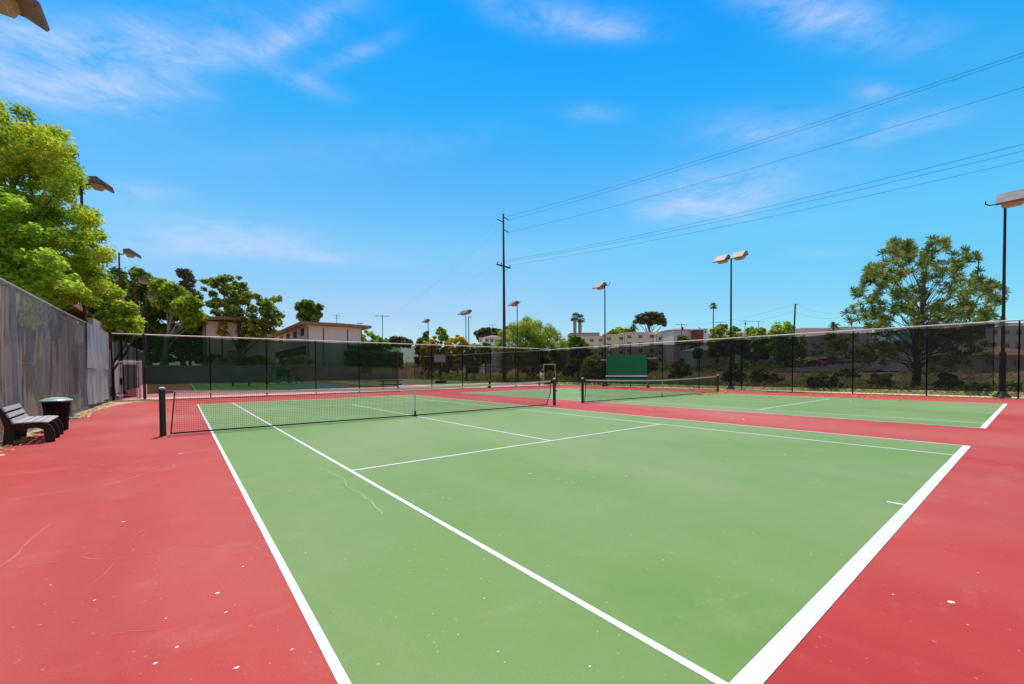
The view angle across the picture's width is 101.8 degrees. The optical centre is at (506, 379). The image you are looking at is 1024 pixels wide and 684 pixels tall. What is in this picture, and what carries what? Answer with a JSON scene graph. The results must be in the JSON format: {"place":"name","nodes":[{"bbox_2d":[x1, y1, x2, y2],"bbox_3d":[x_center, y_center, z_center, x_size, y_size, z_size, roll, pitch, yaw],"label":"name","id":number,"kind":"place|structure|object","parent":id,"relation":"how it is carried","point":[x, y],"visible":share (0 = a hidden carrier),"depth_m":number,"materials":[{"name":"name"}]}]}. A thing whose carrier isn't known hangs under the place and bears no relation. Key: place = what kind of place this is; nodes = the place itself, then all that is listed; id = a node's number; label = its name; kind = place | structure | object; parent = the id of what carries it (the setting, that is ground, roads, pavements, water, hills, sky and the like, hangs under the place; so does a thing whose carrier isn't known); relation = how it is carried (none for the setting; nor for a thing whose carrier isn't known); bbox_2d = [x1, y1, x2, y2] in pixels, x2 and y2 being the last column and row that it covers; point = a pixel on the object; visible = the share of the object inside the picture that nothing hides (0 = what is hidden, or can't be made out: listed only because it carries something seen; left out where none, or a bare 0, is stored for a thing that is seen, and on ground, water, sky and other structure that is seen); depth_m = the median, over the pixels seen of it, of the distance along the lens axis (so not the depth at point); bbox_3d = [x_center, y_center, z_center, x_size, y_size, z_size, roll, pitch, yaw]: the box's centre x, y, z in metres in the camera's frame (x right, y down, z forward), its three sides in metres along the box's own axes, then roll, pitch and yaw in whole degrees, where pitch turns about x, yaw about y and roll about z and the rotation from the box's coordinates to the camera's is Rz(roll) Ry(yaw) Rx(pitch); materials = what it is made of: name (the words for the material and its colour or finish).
{"place":"outdoors","nodes":[
{"label":"outdoors","id":0,"kind":"place"},
{"bbox_2d":[105,384,541,400],"bbox_3d":[-19.666,0.516,47.295,34.350,0.297,36.180,-1,1,-38],"label":"court surface","id":1,"kind":"object","parent":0,"point":[167,395],"depth_m":29.53,"materials":[{"name":"red paint"}]},
{"bbox_2d":[428,383,506,385],"bbox_3d":[-10.596,0.308,54.241,8.800,0.197,24.000,-1,1,-38],"label":"court paint","id":2,"kind":"object","parent":1,"relation":"on","point":[463,384],"visible":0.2,"depth_m":45.25,"materials":[{"name":"red paint"}]},
{"bbox_2d":[0,385,1023,683],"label":"court surface","id":3,"kind":"object","parent":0,"point":[892,615],"visible":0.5,"depth_m":3.08,"materials":[{"name":"red paint"}]},
{"bbox_2d":[0,403,63,444],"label":"park bench","id":4,"kind":"object","parent":3,"relation":"on","point":[17,422],"visible":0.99,"depth_m":8.99,"materials":[{"name":"grey wood"}]},
{"bbox_2d":[39,397,72,429],"bbox_3d":[-11.763,0.889,10.880,0.610,0.856,0.650,-1,1,-38],"label":"trash can","id":5,"kind":"object","parent":3,"relation":"on","point":[57,406],"visible":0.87,"depth_m":10.75,"materials":[{"name":"black plastic"}]},
{"bbox_2d":[0,396,241,446],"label":"dirt","id":6,"kind":"structure","parent":3,"relation":"on","point":[31,431],"depth_m":16.72,"materials":[{"name":"brown soil"}]},
{"bbox_2d":[0,0,49,31],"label":"light pole","id":7,"kind":"object","parent":6,"relation":"on","point":[31,11],"visible":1,"depth_m":9.03,"materials":[{"name":"brown paint"}]},
{"bbox_2d":[0,278,109,439],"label":"fence","id":8,"kind":"object","parent":6,"relation":"on","point":[96,380],"visible":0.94,"depth_m":12.54,"materials":[{"name":"fabric"}]},
{"bbox_2d":[80,176,114,406],"bbox_3d":[-18.747,-3.969,18.999,1.365,10.374,0.669,-1,1,-38],"label":"light pole","id":9,"kind":"object","parent":6,"relation":"on","point":[96,183],"visible":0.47,"depth_m":18.76,"materials":[{"name":"grey metal"}]},
{"bbox_2d":[0,467,270,633],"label":"crack marks","id":10,"kind":"object","parent":3,"relation":"on","point":[19,551],"visible":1,"depth_m":3.49},
{"bbox_2d":[124,384,542,400],"bbox_3d":[-8.798,0.839,33.759,33.000,0.018,2.500,-1,1,-38],"label":"concrete strip","id":11,"kind":"object","parent":3,"relation":"on","point":[153,398],"visible":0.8,"depth_m":28.18,"materials":[{"name":"grey concrete"}]},
{"bbox_2d":[143,334,538,398],"bbox_3d":[-8.600,-1.002,32.721,30.063,3.746,0.101,-1,1,-38],"label":"fence","id":12,"kind":"object","parent":11,"relation":"on","point":[209,363],"visible":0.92,"depth_m":29.00,"materials":[{"name":"black metal"}]},
{"bbox_2d":[110,333,144,400],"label":"gate","id":13,"kind":"structure","parent":12,"relation":"attached to","point":[128,347],"depth_m":23.04,"materials":[{"name":"black metal"}]},
{"bbox_2d":[539,349,556,384],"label":"gate","id":14,"kind":"structure","parent":12,"relation":"attached to","point":[547,358],"depth_m":42.66,"materials":[{"name":"black metal"}]},
{"bbox_2d":[158,378,556,435],"bbox_3d":[-2.991,0.629,13.734,13.041,1.150,0.136,-1,1,-38],"label":"tennis net","id":15,"kind":"object","parent":3,"relation":"on","point":[162,411],"visible":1,"depth_m":11.84,"materials":[{"name":"black fabric"}]},
{"bbox_2d":[0,389,914,455],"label":"fallen leaves","id":16,"kind":"object","parent":3,"relation":"on","point":[36,434],"visible":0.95,"depth_m":16.86,"materials":[{"name":"brown plant"}]},
{"bbox_2d":[51,453,967,668],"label":"paint specks","id":17,"kind":"object","parent":3,"relation":"on","point":[292,649],"visible":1,"depth_m":2.58,"materials":[{"name":"white paint"}]},
{"bbox_2d":[198,395,964,683],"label":"court paint","id":18,"kind":"object","parent":3,"relation":"on","point":[725,554],"visible":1,"depth_m":3.86,"materials":[{"name":"green paint"}]},
{"bbox_2d":[320,467,382,513],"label":"crack marks","id":19,"kind":"object","parent":18,"relation":"on","point":[357,491],"visible":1,"depth_m":4.99},
{"bbox_2d":[197,395,970,683],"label":"court markings","id":20,"kind":"object","parent":18,"relation":"on","point":[763,664],"visible":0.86,"depth_m":2.75,"materials":[{"name":"white paint"}]},
{"bbox_2d":[580,375,718,402],"bbox_3d":[8.450,0.367,22.683,13.146,1.150,0.136,-1,1,-38],"label":"tennis net","id":21,"kind":"object","parent":3,"relation":"on","point":[711,389],"visible":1,"depth_m":21.39,"materials":[{"name":"black fabric"}]},
{"bbox_2d":[471,388,1003,427],"bbox_3d":[8.454,0.940,22.694,10.970,0.001,23.770,-1,1,-38],"label":"court paint","id":22,"kind":"object","parent":3,"relation":"on","point":[965,414],"visible":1,"depth_m":16.62,"materials":[{"name":"green paint"}]},
{"bbox_2d":[466,388,1006,427],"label":"court markings","id":23,"kind":"object","parent":22,"relation":"on","point":[991,418],"visible":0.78,"depth_m":14.09,"materials":[{"name":"white paint"}]},
{"bbox_2d":[0,0,1023,348],"label":"sky","id":24,"kind":"structure","parent":0,"point":[347,157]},
{"bbox_2d":[4,363,1023,415],"bbox_3d":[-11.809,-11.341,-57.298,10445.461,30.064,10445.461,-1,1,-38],"label":"ground","id":25,"kind":"structure","parent":0,"point":[541,374],"depth_m":28.26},
{"bbox_2d":[0,384,78,415],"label":"scrub","id":26,"kind":"object","parent":25,"relation":"on","point":[40,412],"visible":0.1,"depth_m":16.16,"materials":[{"name":"brown plant"}]},
{"bbox_2d":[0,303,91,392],"bbox_3d":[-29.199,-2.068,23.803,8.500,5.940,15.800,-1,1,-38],"label":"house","id":27,"kind":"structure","parent":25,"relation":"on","point":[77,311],"depth_m":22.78,"materials":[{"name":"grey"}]},
{"bbox_2d":[42,314,53,338],"bbox_3d":[-23.765,-2.795,21.566,0.105,1.280,1.680,-1,1,-38],"label":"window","id":28,"kind":"structure","parent":27,"relation":"in","point":[51,314],"depth_m":22.00,"materials":[{"name":"glass"}]},
{"bbox_2d":[0,184,92,338],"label":"tree","id":29,"kind":"object","parent":25,"relation":"on","point":[20,244],"visible":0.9,"depth_m":13.52,"materials":[{"name":"green plant"}]},
{"bbox_2d":[0,97,118,400],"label":"tree","id":30,"kind":"object","parent":25,"relation":"on","point":[43,157],"visible":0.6,"depth_m":15.85,"materials":[{"name":"green plant"}]},
{"bbox_2d":[78,278,147,396],"bbox_3d":[-25.583,-2.730,27.072,7.693,7.973,3.284,0,1,35],"label":"tree","id":31,"kind":"object","parent":25,"relation":"on","point":[114,312],"visible":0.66,"depth_m":25.53,"materials":[{"name":"green plant"}]},
{"bbox_2d":[87,317,142,393],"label":"wall","id":32,"kind":"structure","parent":25,"relation":"on","point":[95,322],"depth_m":29.49,"materials":[{"name":"beige paint"}]},
{"bbox_2d":[118,248,140,393],"bbox_3d":[-26.555,-4.030,29.268,1.465,10.206,0.748,-1,1,-38],"label":"light pole","id":33,"kind":"object","parent":25,"relation":"on","point":[128,252],"visible":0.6,"depth_m":28.98,"materials":[{"name":"grey metal"}]},
{"bbox_2d":[106,265,163,338],"bbox_3d":[-53.739,-9.076,59.794,7.884,14.978,13.070,-1,1,-38],"label":"tree","id":34,"kind":"object","parent":25,"relation":"on","point":[135,274],"visible":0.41,"depth_m":58.14,"materials":[{"name":"green plant"}]},
{"bbox_2d":[134,277,150,387],"bbox_3d":[-34.377,-4.319,39.271,1.465,10.506,0.748,-1,1,-38],"label":"light pole","id":35,"kind":"object","parent":25,"relation":"on","point":[141,280],"visible":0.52,"depth_m":38.99,"materials":[{"name":"grey metal"}]},
{"bbox_2d":[144,295,157,383],"bbox_3d":[-42.053,-4.565,49.134,1.521,10.724,0.792,-1,1,-38],"label":"light pole","id":36,"kind":"object","parent":25,"relation":"on","point":[151,297],"visible":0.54,"depth_m":48.82,"materials":[{"name":"grey metal"}]},
{"bbox_2d":[142,303,201,337],"bbox_3d":[-52.489,-7.077,62.751,16.411,10.836,8.108,0,1,15],"label":"tree","id":37,"kind":"object","parent":25,"relation":"on","point":[154,327],"visible":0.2,"depth_m":60.70,"materials":[{"name":"green plant"}]},
{"bbox_2d":[143,278,208,337],"bbox_3d":[-45.072,-7.795,56.931,7.436,12.613,12.162,-1,1,-38],"label":"tree","id":38,"kind":"object","parent":25,"relation":"on","point":[180,302],"visible":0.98,"depth_m":54.83,"materials":[{"name":"green plant"}]},
{"bbox_2d":[175,267,203,300],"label":"tree","id":39,"kind":"object","parent":25,"relation":"on","point":[188,282],"visible":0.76,"depth_m":78.89,"materials":[{"name":"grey plant"}]},
{"bbox_2d":[197,316,273,339],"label":"apartment building","id":40,"kind":"structure","parent":25,"relation":"on","point":[212,327],"depth_m":58.94,"materials":[{"name":"beige paint"}]},
{"bbox_2d":[198,274,285,339],"bbox_3d":[-38.188,-8.688,60.345,14.542,14.069,7.492,0,1,6],"label":"tree","id":41,"kind":"object","parent":25,"relation":"on","point":[234,301],"visible":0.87,"depth_m":59.21,"materials":[{"name":"green plant"}]},
{"bbox_2d":[294,299,323,321],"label":"tree","id":42,"kind":"object","parent":25,"relation":"on","point":[309,310],"visible":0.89,"depth_m":101.91,"materials":[{"name":"green plant"}]},
{"bbox_2d":[267,314,371,342],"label":"apartment building","id":43,"kind":"structure","parent":25,"relation":"on","point":[305,330],"depth_m":68.54,"materials":[{"name":"beige paint"}]},
{"bbox_2d":[362,330,389,343],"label":"tree","id":44,"kind":"object","parent":25,"relation":"on","point":[374,337],"visible":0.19,"depth_m":78.86,"materials":[{"name":"green plant"}]},
{"bbox_2d":[384,336,413,345],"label":"tree","id":45,"kind":"object","parent":25,"relation":"on","point":[398,339],"visible":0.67,"depth_m":147.42,"materials":[{"name":"green plant"}]},
{"bbox_2d":[415,331,429,345],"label":"tree","id":46,"kind":"object","parent":25,"relation":"on","point":[420,340],"visible":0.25,"depth_m":83.40,"materials":[{"name":"green plant"}]},
{"bbox_2d":[421,338,436,345],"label":"tree","id":47,"kind":"object","parent":25,"relation":"on","point":[430,340],"visible":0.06,"depth_m":78.65,"materials":[{"name":"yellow plant"}]},
{"bbox_2d":[430,326,448,346],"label":"tree","id":48,"kind":"object","parent":25,"relation":"on","point":[441,332],"visible":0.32,"depth_m":79.02,"materials":[{"name":"green plant"}]},
{"bbox_2d":[443,335,469,346],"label":"tree","id":49,"kind":"object","parent":25,"relation":"on","point":[462,341],"visible":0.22,"depth_m":77.00,"materials":[{"name":"yellow plant"}]},
{"bbox_2d":[478,341,490,347],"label":"tree","id":50,"kind":"object","parent":25,"relation":"on","point":[486,343],"visible":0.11,"depth_m":149.01,"materials":[{"name":"green plant"}]},
{"bbox_2d":[473,327,500,341],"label":"tree","id":51,"kind":"object","parent":25,"relation":"on","point":[483,332],"visible":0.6,"depth_m":246.12,"materials":[{"name":"green plant"}]},
{"bbox_2d":[481,335,500,347],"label":"house","id":52,"kind":"structure","parent":25,"relation":"on","point":[490,339],"depth_m":189.71,"materials":[{"name":"white paint"}]},
{"bbox_2d":[496,213,510,382],"bbox_3d":[-0.378,-10.418,53.858,2.602,21.898,0.433,-1,2,-43],"label":"utility pole","id":53,"kind":"object","parent":25,"relation":"on","point":[504,317],"visible":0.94,"depth_m":53.70,"materials":[{"name":"brown wood"}]},
{"bbox_2d":[500,53,1021,218],"bbox_3d":[24.713,-19.972,29.850,69.260,1.434,0.014,1,2,42],"label":"power line","id":54,"kind":"object","parent":53,"relation":"attached to","point":[794,129],"visible":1,"depth_m":31.61,"materials":[{"name":"metal"}]},
{"bbox_2d":[499,144,1022,261],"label":"power line","id":55,"kind":"object","parent":53,"relation":"attached to","point":[793,200],"visible":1,"depth_m":31.53,"materials":[{"name":"metal"}]},
{"bbox_2d":[504,151,1020,262],"bbox_3d":[25.186,-14.466,30.445,69.261,1.477,0.014,1,2,42],"label":"power line","id":56,"kind":"object","parent":53,"relation":"attached to","point":[790,205],"visible":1,"depth_m":32.44,"materials":[{"name":"metal"}]},
{"bbox_2d":[510,56,1022,219],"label":"power line","id":57,"kind":"object","parent":53,"relation":"attached to","point":[783,136],"visible":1,"depth_m":35.09,"materials":[{"name":"metal"}]},
{"bbox_2d":[512,87,1023,231],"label":"power line","id":58,"kind":"object","parent":53,"relation":"attached to","point":[793,156],"visible":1,"depth_m":33.34,"materials":[{"name":"metal"}]},
{"bbox_2d":[515,161,1020,264],"bbox_3d":[26.282,-14.329,31.681,69.260,1.216,0.014,1,2,42],"label":"power line","id":59,"kind":"object","parent":53,"relation":"attached to","point":[795,211],"visible":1,"depth_m":33.55,"materials":[{"name":"metal"}]},
{"bbox_2d":[492,315,569,372],"bbox_3d":[3.893,-4.516,62.193,11.975,10.619,10.525,0,1,31],"label":"tree","id":60,"kind":"object","parent":25,"relation":"on","point":[532,333],"visible":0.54,"depth_m":59.75,"materials":[{"name":"green plant"}]},
{"bbox_2d":[505,369,644,385],"bbox_3d":[-3.636,-0.076,73.356,22.486,6.318,60.134,-1,1,-38],"label":"scrub","id":61,"kind":"object","parent":25,"relation":"on","point":[562,383],"visible":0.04,"depth_m":50.97,"materials":[{"name":"green plant"}]},
{"bbox_2d":[570,312,579,334],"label":"palm tree","id":62,"kind":"object","parent":25,"relation":"on","point":[574,319],"visible":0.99,"depth_m":179.18,"materials":[{"name":"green plant"}]},
{"bbox_2d":[567,335,589,349],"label":"tree","id":63,"kind":"object","parent":25,"relation":"on","point":[573,340],"visible":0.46,"depth_m":148.29,"materials":[{"name":"green plant"}]},
{"bbox_2d":[577,314,585,335],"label":"palm tree","id":64,"kind":"object","parent":25,"relation":"on","point":[580,321],"visible":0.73,"depth_m":182.30,"materials":[{"name":"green plant"}]},
{"bbox_2d":[568,333,599,345],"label":"apartment building","id":65,"kind":"structure","parent":25,"relation":"on","point":[588,334],"depth_m":239.77,"materials":[{"name":"beige paint"}]},
{"bbox_2d":[606,327,632,333],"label":"tree","id":66,"kind":"object","parent":25,"relation":"on","point":[618,330],"visible":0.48,"depth_m":206.59,"materials":[{"name":"green plant"}]},
{"bbox_2d":[580,332,661,348],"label":"apartment building","id":67,"kind":"structure","parent":25,"relation":"on","point":[622,339],"depth_m":164.55,"materials":[{"name":"beige paint"}]},
{"bbox_2d":[629,324,638,331],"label":"palm tree","id":68,"kind":"object","parent":25,"relation":"on","point":[633,326],"visible":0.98,"depth_m":189.33,"materials":[{"name":"green plant"}]},
{"bbox_2d":[632,311,666,331],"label":"tree","id":69,"kind":"object","parent":25,"relation":"on","point":[648,319],"visible":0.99,"depth_m":191.58,"materials":[{"name":"green plant"}]},
{"bbox_2d":[657,328,688,333],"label":"building","id":70,"kind":"structure","parent":25,"relation":"on","point":[673,329],"depth_m":233.00,"materials":[{"name":"grey paint"}]},
{"bbox_2d":[660,329,691,344],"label":"building","id":71,"kind":"structure","parent":25,"relation":"on","point":[669,336],"depth_m":151.35,"materials":[{"name":"grey paint"}]},
{"bbox_2d":[675,334,692,343],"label":"tree","id":72,"kind":"object","parent":25,"relation":"on","point":[680,337],"visible":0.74,"depth_m":138.05,"materials":[{"name":"green plant"}]},
{"bbox_2d":[691,329,704,341],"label":"building","id":73,"kind":"structure","parent":25,"relation":"on","point":[696,334],"depth_m":147.87,"materials":[{"name":"red brick"}]},
{"bbox_2d":[703,329,707,341],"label":"building","id":74,"kind":"structure","parent":25,"relation":"on","point":[705,333],"depth_m":148.86,"materials":[{"name":"white paint"}]},
{"bbox_2d":[709,302,716,327],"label":"palm tree","id":75,"kind":"object","parent":25,"relation":"on","point":[713,304],"visible":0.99,"depth_m":214.36,"materials":[{"name":"green plant"}]},
{"bbox_2d":[706,326,726,341],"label":"tree","id":76,"kind":"object","parent":25,"relation":"on","point":[719,331],"visible":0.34,"depth_m":110.97,"materials":[{"name":"green plant"}]},
{"bbox_2d":[714,323,727,329],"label":"tree","id":77,"kind":"object","parent":25,"relation":"on","point":[725,326],"visible":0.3,"depth_m":148.58,"materials":[{"name":"green plant"}]},
{"bbox_2d":[713,250,747,388],"bbox_3d":[15.980,-4.145,29.828,1.008,9.775,2.010,-1,1,-38],"label":"light pole","id":78,"kind":"object","parent":25,"relation":"on","point":[737,256],"visible":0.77,"depth_m":29.85,"materials":[{"name":"grey metal"}]},
{"bbox_2d":[722,326,744,340],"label":"tree","id":79,"kind":"object","parent":25,"relation":"on","point":[735,329],"visible":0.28,"depth_m":109.37,"materials":[{"name":"green plant"}]},
{"bbox_2d":[708,330,768,339],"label":"building","id":80,"kind":"structure","parent":25,"relation":"on","point":[743,332],"depth_m":261.73,"materials":[{"name":"grey paint"}]},
{"bbox_2d":[743,326,768,339],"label":"tree","id":81,"kind":"object","parent":25,"relation":"on","point":[752,330],"visible":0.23,"depth_m":110.64,"materials":[{"name":"green plant"}]},
{"bbox_2d":[768,321,806,337],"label":"tree","id":82,"kind":"object","parent":25,"relation":"on","point":[786,327],"visible":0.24,"depth_m":106.26,"materials":[{"name":"green plant"}]},
{"bbox_2d":[793,304,795,336],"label":"utility pole","id":83,"kind":"object","parent":25,"relation":"on","point":[794,318],"visible":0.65,"depth_m":109.69,"materials":[{"name":"brown wood"}]},
{"bbox_2d":[579,383,1023,397],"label":"scrub","id":84,"kind":"object","parent":25,"relation":"on","point":[861,390],"visible":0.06,"depth_m":34.70,"materials":[{"name":"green plant"}]},
{"bbox_2d":[776,328,851,336],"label":"building","id":85,"kind":"structure","parent":25,"relation":"on","point":[805,330],"depth_m":149.54,"materials":[{"name":"grey paint"}]},
{"bbox_2d":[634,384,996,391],"bbox_3d":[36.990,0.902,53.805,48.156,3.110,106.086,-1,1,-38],"label":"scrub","id":86,"kind":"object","parent":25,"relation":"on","point":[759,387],"visible":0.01,"depth_m":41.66,"materials":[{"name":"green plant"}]},
{"bbox_2d":[828,321,840,330],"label":"palm tree","id":87,"kind":"object","parent":25,"relation":"on","point":[833,325],"visible":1,"depth_m":111.47,"materials":[{"name":"green plant"}]},
{"bbox_2d":[838,327,871,332],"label":"building","id":88,"kind":"structure","parent":25,"relation":"on","point":[856,328],"depth_m":174.78,"materials":[{"name":"grey paint"}]},
{"bbox_2d":[823,234,1011,334],"bbox_3d":[43.428,-7.157,41.772,22.127,17.013,11.845,-1,1,-5],"label":"pine tree","id":89,"kind":"object","parent":25,"relation":"on","point":[874,273],"visible":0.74,"depth_m":40.26,"materials":[{"name":"green plant"}]},
{"bbox_2d":[898,322,1023,328],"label":"apartment building","id":90,"kind":"structure","parent":25,"relation":"on","point":[1014,324],"depth_m":88.07,"materials":[{"name":"grey paint"}]},
{"bbox_2d":[958,391,995,397],"bbox_3d":[29.462,0.776,26.017,3.626,1.380,1.771,-1,1,-38],"label":"shrub","id":91,"kind":"object","parent":25,"relation":"on","point":[966,393],"visible":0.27,"depth_m":25.33,"materials":[{"name":"green plant"}]},
{"bbox_2d":[551,384,1023,398],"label":"verge","id":92,"kind":"structure","parent":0,"point":[864,393],"depth_m":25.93,"materials":[{"name":"plant"}]},
{"bbox_2d":[421,319,429,345],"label":"light pole","id":93,"kind":"object","parent":92,"relation":"on","point":[426,320],"visible":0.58,"depth_m":66.53,"materials":[{"name":"grey metal"}]},
{"bbox_2d":[457,309,471,345],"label":"light pole","id":94,"kind":"object","parent":92,"relation":"on","point":[465,312],"visible":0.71,"depth_m":57.40,"materials":[{"name":"grey metal"}]},
{"bbox_2d":[508,300,518,382],"bbox_3d":[0.976,-4.398,48.954,1.096,9.751,1.458,-1,1,-38],"label":"light pole","id":95,"kind":"object","parent":92,"relation":"on","point":[514,303],"visible":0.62,"depth_m":48.87,"materials":[{"name":"grey metal"}]},
{"bbox_2d":[592,282,609,385],"bbox_3d":[8.889,-4.233,38.831,1.096,9.701,1.458,-1,1,-38],"label":"light pole","id":96,"kind":"object","parent":92,"relation":"on","point":[600,286],"visible":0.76,"depth_m":38.77,"materials":[{"name":"grey metal"}]},
{"bbox_2d":[556,319,1023,398],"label":"fence","id":97,"kind":"object","parent":92,"relation":"on","point":[986,357],"visible":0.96,"depth_m":24.52,"materials":[{"name":"black metal"}]},
{"bbox_2d":[606,354,651,382],"bbox_3d":[10.461,-0.920,36.411,0.176,2.450,5.800,-1,1,-38],"label":"practice board","id":98,"kind":"object","parent":97,"relation":"attached to","point":[626,367],"visible":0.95,"depth_m":36.29,"materials":[{"name":"green paint"}]},
{"bbox_2d":[985,189,1023,397],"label":"light pole","id":99,"kind":"object","parent":92,"relation":"on","point":[1010,199],"visible":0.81,"depth_m":19.89,"materials":[{"name":"grey metal"}]},
{"bbox_2d":[808,388,841,390],"bbox_3d":[25.885,0.226,34.182,4.566,1.928,2.618,-1,1,-38],"label":"shrub","id":100,"kind":"object","parent":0,"point":[830,389],"visible":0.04,"depth_m":33.27,"materials":[{"name":"green plant"}]}
]}

